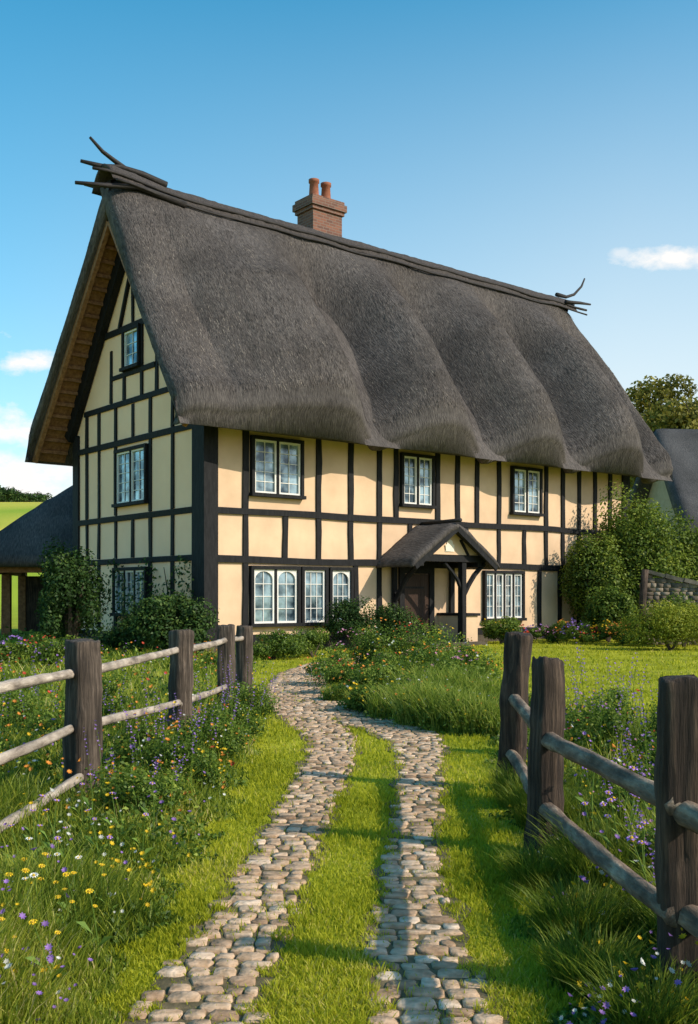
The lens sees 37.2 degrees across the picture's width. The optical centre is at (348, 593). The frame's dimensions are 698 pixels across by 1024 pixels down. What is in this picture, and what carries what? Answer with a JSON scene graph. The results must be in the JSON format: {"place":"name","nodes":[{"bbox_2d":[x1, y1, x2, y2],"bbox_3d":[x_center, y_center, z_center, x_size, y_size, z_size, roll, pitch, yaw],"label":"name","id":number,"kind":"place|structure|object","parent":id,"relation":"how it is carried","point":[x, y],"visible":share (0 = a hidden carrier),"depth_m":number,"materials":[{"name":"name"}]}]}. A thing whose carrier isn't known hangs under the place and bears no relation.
{"place":"outdoors","nodes":[
{"label":"outdoors","id":0,"kind":"place"},
{"bbox_2d":[118,647,514,1023],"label":"path","id":1,"kind":"structure","parent":0,"point":[248,957],"depth_m":5.01,"materials":[{"name":"beige stone"}]},
{"bbox_2d":[336,678,403,713],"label":"flowering plant","id":2,"kind":"object","parent":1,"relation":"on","point":[362,688],"visible":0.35,"depth_m":13.03,"materials":[{"name":"green plant"}]},
{"bbox_2d":[373,672,448,692],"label":"flowering plant","id":3,"kind":"object","parent":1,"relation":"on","point":[400,679],"visible":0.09,"depth_m":12.83,"materials":[{"name":"green plant"}]},
{"bbox_2d":[0,502,697,1023],"bbox_3d":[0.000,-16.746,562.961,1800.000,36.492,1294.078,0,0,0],"label":"ground","id":4,"kind":"structure","parent":0,"point":[10,512],"depth_m":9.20,"materials":[{"name":"green plant"}]},
{"bbox_2d":[0,485,15,501],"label":"tree","id":5,"kind":"object","parent":4,"relation":"on","point":[9,494],"visible":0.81,"depth_m":193.54,"materials":[{"name":"green plant"}]},
{"bbox_2d":[0,693,29,777],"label":"wildflower bush","id":6,"kind":"object","parent":4,"relation":"on","point":[4,747],"visible":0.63,"depth_m":7.68,"materials":[{"name":"green plant"}]},
{"bbox_2d":[0,635,39,668],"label":"flowering plant","id":7,"kind":"object","parent":4,"relation":"on","point":[11,650],"visible":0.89,"depth_m":19.90,"materials":[{"name":"green plant"}]},
{"bbox_2d":[0,648,60,736],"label":"wildflower bush","id":8,"kind":"object","parent":4,"relation":"on","point":[16,706],"visible":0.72,"depth_m":9.98,"materials":[{"name":"green plant"}]},
{"bbox_2d":[0,485,72,634],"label":"shed","id":9,"kind":"structure","parent":4,"relation":"on","point":[25,537],"depth_m":35.44,"materials":[{"name":"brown wood"}]},
{"bbox_2d":[19,632,63,664],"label":"flowering plant","id":10,"kind":"object","parent":4,"relation":"on","point":[40,639],"visible":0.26,"depth_m":20.48,"materials":[{"name":"green plant"}]},
{"bbox_2d":[23,919,65,986],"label":"wildflower","id":11,"kind":"object","parent":4,"relation":"on","point":[32,922],"visible":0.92,"depth_m":3.69,"materials":[{"name":"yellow plant"}]},
{"bbox_2d":[35,634,79,666],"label":"flowering plant","id":12,"kind":"object","parent":4,"relation":"on","point":[53,650],"visible":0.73,"depth_m":18.86,"materials":[{"name":"green plant"}]},
{"bbox_2d":[18,657,110,763],"bbox_3d":[-2.472,1.031,8.985,0.821,0.957,0.774,0,0,0],"label":"wildflower bush","id":13,"kind":"object","parent":4,"relation":"on","point":[43,719],"visible":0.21,"depth_m":8.97,"materials":[{"name":"green plant"}]},
{"bbox_2d":[34,535,111,644],"bbox_3d":[-7.249,0.009,27.026,1.925,3.064,1.947,0,0,0],"label":"shrub","id":14,"kind":"object","parent":4,"relation":"on","point":[70,587],"visible":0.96,"depth_m":26.66,"materials":[{"name":"green plant"}]},
{"bbox_2d":[75,888,111,966],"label":"wildflower","id":15,"kind":"object","parent":4,"relation":"on","point":[85,926],"visible":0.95,"depth_m":4.04,"materials":[{"name":"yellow plant"}]},
{"bbox_2d":[92,606,155,654],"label":"shrub","id":16,"kind":"object","parent":4,"relation":"on","point":[114,637],"visible":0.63,"depth_m":25.00,"materials":[{"name":"green plant"}]},
{"bbox_2d":[102,643,145,728],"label":"wildflower bush","id":17,"kind":"object","parent":4,"relation":"on","point":[111,690],"visible":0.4,"depth_m":10.95,"materials":[{"name":"green plant"}]},
{"bbox_2d":[0,624,252,832],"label":"wooden fence","id":18,"kind":"object","parent":4,"relation":"on","point":[84,670],"visible":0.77,"depth_m":7.37,"materials":[{"name":"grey wood"}]},
{"bbox_2d":[83,720,199,829],"bbox_3d":[-1.315,1.167,6.667,0.726,0.666,0.707,0,0,-25],"label":"wildflower bush","id":19,"kind":"object","parent":4,"relation":"on","point":[123,786],"visible":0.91,"depth_m":6.59,"materials":[{"name":"green plant"}]},
{"bbox_2d":[102,689,201,772],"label":"wildflower bush","id":20,"kind":"object","parent":4,"relation":"on","point":[140,737],"visible":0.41,"depth_m":8.25,"materials":[{"name":"green plant"}]},
{"bbox_2d":[128,592,219,655],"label":"shrub","id":21,"kind":"object","parent":4,"relation":"on","point":[162,617],"visible":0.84,"depth_m":24.09,"materials":[{"name":"green plant"}]},
{"bbox_2d":[130,698,238,792],"bbox_3d":[-1.206,1.140,7.692,0.790,0.741,0.778,0,0,0],"label":"wildflower bush","id":22,"kind":"object","parent":4,"relation":"on","point":[168,754],"visible":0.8,"depth_m":7.62,"materials":[{"name":"green plant"}]},
{"bbox_2d":[170,676,256,769],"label":"wildflower bush","id":23,"kind":"object","parent":4,"relation":"on","point":[227,739],"visible":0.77,"depth_m":8.98,"materials":[{"name":"green plant"}]},
{"bbox_2d":[193,639,235,667],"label":"flowering plant","id":24,"kind":"object","parent":4,"relation":"on","point":[212,656],"visible":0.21,"depth_m":19.76,"materials":[{"name":"green plant"}]},
{"bbox_2d":[192,674,269,742],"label":"wildflower bush","id":25,"kind":"object","parent":4,"relation":"on","point":[242,719],"visible":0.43,"depth_m":10.26,"materials":[{"name":"green plant"}]},
{"bbox_2d":[210,655,280,728],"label":"wildflower bush","id":26,"kind":"object","parent":4,"relation":"on","point":[246,694],"visible":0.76,"depth_m":11.47,"materials":[{"name":"green plant"}]},
{"bbox_2d":[253,629,305,659],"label":"shrub","id":27,"kind":"object","parent":4,"relation":"on","point":[279,643],"visible":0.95,"depth_m":23.34,"materials":[{"name":"green plant"}]},
{"bbox_2d":[287,626,330,656],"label":"shrub","id":28,"kind":"object","parent":4,"relation":"on","point":[314,639],"visible":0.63,"depth_m":24.33,"materials":[{"name":"green plant"}]},
{"bbox_2d":[0,640,654,810],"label":"orange meadow flowers","id":29,"kind":"object","parent":4,"relation":"on","point":[158,761],"visible":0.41,"depth_m":8.19,"materials":[{"name":"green plant"}]},
{"bbox_2d":[299,646,358,684],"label":"flowering plant","id":30,"kind":"object","parent":4,"relation":"on","point":[335,656],"visible":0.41,"depth_m":16.81,"materials":[{"name":"green plant"}]},
{"bbox_2d":[318,682,351,701],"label":"grass clump","id":31,"kind":"object","parent":4,"relation":"on","point":[326,692],"visible":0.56,"depth_m":14.40,"materials":[{"name":"green plant"}]},
{"bbox_2d":[304,658,366,688],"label":"flowering plant","id":32,"kind":"object","parent":4,"relation":"on","point":[331,675],"visible":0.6,"depth_m":15.31,"materials":[{"name":"green plant"}]},
{"bbox_2d":[0,640,681,1023],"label":"purple meadow flowers","id":33,"kind":"object","parent":4,"relation":"on","point":[50,958],"visible":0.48,"depth_m":3.77,"materials":[{"name":"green plant"}]},
{"bbox_2d":[0,659,690,1019],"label":"white meadow flowers","id":34,"kind":"object","parent":4,"relation":"on","point":[9,965],"visible":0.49,"depth_m":4.54,"materials":[{"name":"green plant"}]},
{"bbox_2d":[312,596,382,647],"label":"shrub","id":35,"kind":"object","parent":4,"relation":"on","point":[347,613],"visible":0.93,"depth_m":27.32,"materials":[{"name":"green plant"}]},
{"bbox_2d":[25,136,672,652],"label":"thatched house","id":36,"kind":"structure","parent":4,"relation":"on","point":[259,422],"depth_m":29.55,"materials":[{"name":"paint"}]},
{"bbox_2d":[110,566,147,616],"bbox_3d":[-6.137,-0.050,28.919,0.180,1.380,2.040,0,0,-39],"label":"window","id":37,"kind":"structure","parent":36,"relation":"in","point":[129,573],"depth_m":29.06,"materials":[{"name":"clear glass"}]},
{"bbox_2d":[111,443,147,507],"bbox_3d":[-6.106,-3.275,28.880,0.180,1.630,1.940,0,0,-39],"label":"window","id":38,"kind":"structure","parent":36,"relation":"in","point":[130,463],"depth_m":28.85,"materials":[{"name":"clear glass"}]},
{"bbox_2d":[119,323,140,371],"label":"window","id":39,"kind":"structure","parent":36,"relation":"in","point":[130,336],"depth_m":28.92,"materials":[{"name":"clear glass"}]},
{"bbox_2d":[104,555,193,626],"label":"climbing plant","id":40,"kind":"object","parent":36,"relation":"attached to","point":[149,584],"visible":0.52,"depth_m":28.14,"materials":[{"name":"green plant"}]},
{"bbox_2d":[249,565,302,626],"bbox_3d":[-1.923,0.070,27.271,1.648,1.600,0.180,0,0,-39],"label":"window","id":41,"kind":"structure","parent":36,"relation":"in","point":[274,591],"depth_m":27.27,"materials":[{"name":"white glass"}]},
{"bbox_2d":[249,435,305,499],"bbox_3d":[-1.870,-3.320,27.315,1.734,1.580,0.180,0,0,-39],"label":"window","id":42,"kind":"structure","parent":36,"relation":"in","point":[276,464],"depth_m":27.29,"materials":[{"name":"white glass"}]},
{"bbox_2d":[301,566,328,625],"bbox_3d":[-0.925,0.070,28.087,0.958,1.600,0.180,0,0,-39],"label":"window","id":43,"kind":"structure","parent":36,"relation":"in","point":[314,580],"depth_m":28.14,"materials":[{"name":"clear glass"}]},
{"bbox_2d":[329,567,353,624],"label":"window","id":44,"kind":"structure","parent":36,"relation":"in","point":[341,579],"depth_m":28.72,"materials":[{"name":"clear glass"}]},
{"bbox_2d":[405,574,428,630],"bbox_3d":[1.997,0.400,30.522,0.992,1.964,0.123,0,0,-39],"label":"door","id":45,"kind":"structure","parent":36,"relation":"in","point":[417,587],"depth_m":30.58,"materials":[{"name":"brown wood"}]},
{"bbox_2d":[399,452,436,508],"bbox_3d":[2.038,-3.320,30.502,1.391,1.580,0.180,0,0,-39],"label":"window","id":46,"kind":"structure","parent":36,"relation":"in","point":[416,471],"depth_m":30.48,"materials":[{"name":"clear glass"}]},
{"bbox_2d":[481,570,526,621],"bbox_3d":[4.940,0.070,32.870,1.930,1.600,0.180,0,0,-39],"label":"window","id":47,"kind":"structure","parent":36,"relation":"in","point":[503,592],"depth_m":32.85,"materials":[{"name":"white glass"}]},
{"bbox_2d":[509,466,544,516],"bbox_3d":[5.774,-3.310,33.548,1.509,1.560,0.180,0,0,-39],"label":"window","id":48,"kind":"structure","parent":36,"relation":"in","point":[526,483],"depth_m":33.53,"materials":[{"name":"clear glass"}]},
{"bbox_2d":[0,631,697,1023],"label":"meadow grass","id":49,"kind":"structure","parent":4,"relation":"on","point":[22,1003],"depth_m":5.08,"materials":[{"name":"green plant"}]},
{"bbox_2d":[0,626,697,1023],"bbox_3d":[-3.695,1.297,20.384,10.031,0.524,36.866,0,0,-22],"label":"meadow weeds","id":50,"kind":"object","parent":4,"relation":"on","point":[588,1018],"visible":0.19,"depth_m":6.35,"materials":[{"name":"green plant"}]},
{"bbox_2d":[0,657,697,1014],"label":"yellow meadow flowers","id":51,"kind":"object","parent":4,"relation":"on","point":[640,984],"visible":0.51,"depth_m":4.73,"materials":[{"name":"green plant"}]},
{"bbox_2d":[327,622,383,673],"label":"flowering plant","id":52,"kind":"object","parent":4,"relation":"on","point":[357,635],"visible":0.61,"depth_m":18.62,"materials":[{"name":"green plant"}]},
{"bbox_2d":[330,660,400,697],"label":"flowering plant","id":53,"kind":"object","parent":4,"relation":"on","point":[358,677],"visible":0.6,"depth_m":14.34,"materials":[{"name":"green plant"}]},
{"bbox_2d":[350,618,414,663],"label":"flowering plant","id":54,"kind":"object","parent":4,"relation":"on","point":[375,642],"visible":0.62,"depth_m":18.47,"materials":[{"name":"green plant"}]},
{"bbox_2d":[356,638,424,682],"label":"flowering plant","id":55,"kind":"object","parent":4,"relation":"on","point":[379,659],"visible":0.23,"depth_m":15.13,"materials":[{"name":"green plant"}]},
{"bbox_2d":[356,678,427,719],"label":"grass clump","id":56,"kind":"object","parent":4,"relation":"on","point":[378,708],"visible":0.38,"depth_m":12.41,"materials":[{"name":"green plant"}]},
{"bbox_2d":[364,603,423,646],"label":"shrub","id":57,"kind":"object","parent":4,"relation":"on","point":[389,614],"visible":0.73,"depth_m":28.06,"materials":[{"name":"green plant"}]},
{"bbox_2d":[382,616,442,669],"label":"flowering plant","id":58,"kind":"object","parent":4,"relation":"on","point":[420,640],"visible":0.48,"depth_m":18.35,"materials":[{"name":"green plant"}]},
{"bbox_2d":[372,674,469,727],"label":"grass clump","id":59,"kind":"object","parent":4,"relation":"on","point":[404,714],"visible":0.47,"depth_m":11.72,"materials":[{"name":"green plant"}]},
{"bbox_2d":[378,659,465,685],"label":"grass clump","id":60,"kind":"object","parent":4,"relation":"on","point":[430,673],"visible":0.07,"depth_m":13.25,"materials":[{"name":"green plant"}]},
{"bbox_2d":[393,640,473,677],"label":"flowering plant","id":61,"kind":"object","parent":4,"relation":"on","point":[418,659],"visible":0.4,"depth_m":14.51,"materials":[{"name":"green plant"}]},
{"bbox_2d":[411,624,478,673],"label":"flowering plant","id":62,"kind":"object","parent":4,"relation":"on","point":[438,641],"visible":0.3,"depth_m":17.69,"materials":[{"name":"green plant"}]},
{"bbox_2d":[399,680,499,732],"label":"grass clump","id":63,"kind":"object","parent":4,"relation":"on","point":[429,718],"visible":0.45,"depth_m":11.30,"materials":[{"name":"green plant"}]},
{"bbox_2d":[402,661,501,693],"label":"grass clump","id":64,"kind":"object","parent":4,"relation":"on","point":[458,675],"visible":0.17,"depth_m":12.84,"materials":[{"name":"green plant"}]},
{"bbox_2d":[420,650,501,682],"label":"flowering plant","id":65,"kind":"object","parent":4,"relation":"on","point":[455,663],"visible":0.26,"depth_m":14.11,"materials":[{"name":"green plant"}]},
{"bbox_2d":[432,685,499,735],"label":"grass clump","id":66,"kind":"object","parent":4,"relation":"on","point":[459,715],"visible":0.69,"depth_m":10.99,"materials":[{"name":"green plant"}]},
{"bbox_2d":[444,640,502,679],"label":"flowering plant","id":67,"kind":"object","parent":4,"relation":"on","point":[465,658],"visible":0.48,"depth_m":16.12,"materials":[{"name":"green plant"}]},
{"bbox_2d":[455,695,500,737],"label":"grass clump","id":68,"kind":"object","parent":4,"relation":"on","point":[491,724],"visible":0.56,"depth_m":10.84,"materials":[{"name":"green plant"}]},
{"bbox_2d":[449,672,530,704],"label":"grass clump","id":69,"kind":"object","parent":4,"relation":"on","point":[488,689],"visible":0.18,"depth_m":12.52,"materials":[{"name":"green plant"}]},
{"bbox_2d":[479,616,521,643],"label":"shrub","id":70,"kind":"object","parent":4,"relation":"on","point":[494,630],"visible":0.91,"depth_m":30.90,"materials":[{"name":"green plant"}]},
{"bbox_2d":[472,753,579,809],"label":"grass tuft","id":71,"kind":"object","parent":4,"relation":"on","point":[503,781],"visible":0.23,"depth_m":7.27,"materials":[{"name":"green plant"}]},
{"bbox_2d":[477,836,589,893],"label":"grass tuft","id":72,"kind":"object","parent":4,"relation":"on","point":[521,868],"visible":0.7,"depth_m":5.23,"materials":[{"name":"green plant"}]},
{"bbox_2d":[533,625,559,642],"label":"flowering plant","id":73,"kind":"object","parent":4,"relation":"on","point":[552,637],"visible":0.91,"depth_m":31.43,"materials":[{"name":"green plant"}]},
{"bbox_2d":[485,775,613,829],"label":"grass tuft","id":74,"kind":"object","parent":4,"relation":"on","point":[520,811],"visible":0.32,"depth_m":6.55,"materials":[{"name":"green plant"}]},
{"bbox_2d":[527,656,585,747],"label":"wildflower bush","id":75,"kind":"object","parent":4,"relation":"on","point":[529,697],"visible":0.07,"depth_m":9.48,"materials":[{"name":"green plant"}]},
{"bbox_2d":[547,619,569,640],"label":"flowering plant","id":76,"kind":"object","parent":4,"relation":"on","point":[557,625],"visible":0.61,"depth_m":31.30,"materials":[{"name":"green plant"}]},
{"bbox_2d":[498,864,641,945],"bbox_3d":[0.997,1.379,4.529,0.729,0.242,0.681,0,0,-43],"label":"grass tuft","id":77,"kind":"object","parent":4,"relation":"on","point":[555,908],"visible":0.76,"depth_m":4.49,"materials":[{"name":"green plant"}]},
{"bbox_2d":[557,618,591,642],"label":"flowering plant","id":78,"kind":"object","parent":4,"relation":"on","point":[573,629],"visible":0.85,"depth_m":30.71,"materials":[{"name":"green plant"}]},
{"bbox_2d":[512,805,655,892],"bbox_3d":[1.318,1.313,5.206,1.072,0.374,1.031,0,0,0],"label":"grass tuft","id":79,"kind":"object","parent":4,"relation":"on","point":[577,853],"visible":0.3,"depth_m":5.12,"materials":[{"name":"green plant"}]},
{"bbox_2d":[513,904,657,999],"bbox_3d":[0.929,1.390,3.962,0.656,0.220,0.606,0,0,-43],"label":"grass tuft","id":80,"kind":"object","parent":4,"relation":"on","point":[552,958],"visible":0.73,"depth_m":3.92,"materials":[{"name":"green plant"}]},
{"bbox_2d":[574,627,603,642],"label":"flowering plant","id":81,"kind":"object","parent":4,"relation":"on","point":[582,635],"visible":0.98,"depth_m":30.42,"materials":[{"name":"green plant"}]},
{"bbox_2d":[496,631,697,990],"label":"wooden fence","id":82,"kind":"object","parent":4,"relation":"on","point":[670,794],"visible":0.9,"depth_m":4.14,"materials":[{"name":"brown wood"}]},
{"bbox_2d":[558,529,636,630],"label":"shrub","id":83,"kind":"object","parent":4,"relation":"on","point":[585,572],"visible":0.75,"depth_m":33.54,"materials":[{"name":"green plant"}]},
{"bbox_2d":[564,653,635,758],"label":"wildflower bush","id":84,"kind":"object","parent":4,"relation":"on","point":[600,726],"visible":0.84,"depth_m":8.55,"materials":[{"name":"green plant"}]},
{"bbox_2d":[587,618,615,639],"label":"flowering plant","id":85,"kind":"object","parent":4,"relation":"on","point":[603,626],"visible":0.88,"depth_m":30.36,"materials":[{"name":"green plant"}]},
{"bbox_2d":[573,637,644,741],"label":"wildflower bush","id":86,"kind":"object","parent":4,"relation":"on","point":[618,693],"visible":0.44,"depth_m":9.40,"materials":[{"name":"green plant"}]},
{"bbox_2d":[580,585,638,641],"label":"shrub","id":87,"kind":"object","parent":4,"relation":"on","point":[608,603],"visible":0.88,"depth_m":31.71,"materials":[{"name":"green plant"}]},
{"bbox_2d":[597,798,630,859],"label":"wildflower","id":88,"kind":"object","parent":4,"relation":"on","point":[604,837],"visible":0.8,"depth_m":5.10,"materials":[{"name":"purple plant"}]},
{"bbox_2d":[584,732,652,818],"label":"wildflower bush","id":89,"kind":"object","parent":4,"relation":"on","point":[613,790],"visible":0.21,"depth_m":6.08,"materials":[{"name":"green plant"}]},
{"bbox_2d":[605,619,631,643],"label":"flowering plant","id":90,"kind":"object","parent":4,"relation":"on","point":[616,634],"visible":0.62,"depth_m":30.07,"materials":[{"name":"green plant"}]},
{"bbox_2d":[589,837,656,937],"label":"grass tuft","id":91,"kind":"object","parent":4,"relation":"on","point":[649,916],"visible":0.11,"depth_m":4.33,"materials":[{"name":"green plant"}]},
{"bbox_2d":[550,943,697,1023],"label":"grass tuft","id":92,"kind":"object","parent":4,"relation":"on","point":[643,996],"visible":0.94,"depth_m":3.50,"materials":[{"name":"green plant"}]},
{"bbox_2d":[613,703,656,780],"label":"wildflower bush","id":93,"kind":"object","parent":4,"relation":"on","point":[652,754],"visible":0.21,"depth_m":7.32,"materials":[{"name":"green plant"}]},
{"bbox_2d":[620,796,655,873],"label":"wildflower bush","id":94,"kind":"object","parent":4,"relation":"on","point":[650,833],"visible":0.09,"depth_m":5.00,"materials":[{"name":"green plant"}]},
{"bbox_2d":[590,479,690,630],"bbox_3d":[9.673,-1.147,34.685,3.775,5.407,2.735,0,0,0],"label":"shrub","id":95,"kind":"object","parent":4,"relation":"on","point":[642,544],"visible":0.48,"depth_m":34.07,"materials":[{"name":"green plant"}]},
{"bbox_2d":[623,670,657,760],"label":"wildflower bush","id":96,"kind":"object","parent":4,"relation":"on","point":[654,722],"visible":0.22,"depth_m":8.44,"materials":[{"name":"green plant"}]},
{"bbox_2d":[625,835,656,926],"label":"wildflower","id":97,"kind":"object","parent":4,"relation":"on","point":[631,838],"visible":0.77,"depth_m":4.16,"materials":[{"name":"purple plant"}]},
{"bbox_2d":[639,569,648,645],"bbox_3d":[8.524,0.398,29.996,0.245,2.209,0.220,0,0,-23],"label":"gate post","id":98,"kind":"object","parent":4,"relation":"on","point":[643,587],"visible":0.64,"depth_m":29.92,"materials":[{"name":"grey wood"}]},
{"bbox_2d":[611,598,697,649],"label":"hedge","id":99,"kind":"object","parent":4,"relation":"on","point":[664,627],"visible":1,"depth_m":27.25,"materials":[{"name":"green plant"}]},
{"bbox_2d":[623,374,697,492],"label":"tree","id":100,"kind":"object","parent":4,"relation":"on","point":[641,394],"visible":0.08,"depth_m":61.36,"materials":[{"name":"green plant"}]},
{"bbox_2d":[630,429,697,537],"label":"cottage","id":101,"kind":"structure","parent":4,"relation":"on","point":[680,446],"depth_m":50.14,"materials":[{"name":"grey stone"}]},
{"bbox_2d":[630,396,697,485],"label":"tree","id":102,"kind":"object","parent":4,"relation":"on","point":[675,414],"visible":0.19,"depth_m":55.98,"materials":[{"name":"green plant"}]},
{"bbox_2d":[638,570,697,644],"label":"stone wall","id":103,"kind":"structure","parent":4,"relation":"on","point":[666,584],"depth_m":30.17,"materials":[{"name":"grey stone"}]},
{"bbox_2d":[654,590,697,646],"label":"shrub","id":104,"kind":"object","parent":4,"relation":"on","point":[676,602],"visible":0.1,"depth_m":29.25,"materials":[{"name":"green plant"}]},
{"bbox_2d":[659,504,697,600],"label":"shrub","id":105,"kind":"object","parent":4,"relation":"on","point":[690,539],"visible":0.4,"depth_m":34.98,"materials":[{"name":"green plant"}]},
{"bbox_2d":[0,0,697,498],"label":"sky","id":106,"kind":"structure","parent":0,"point":[546,147],"materials":[{"name":"blue"}]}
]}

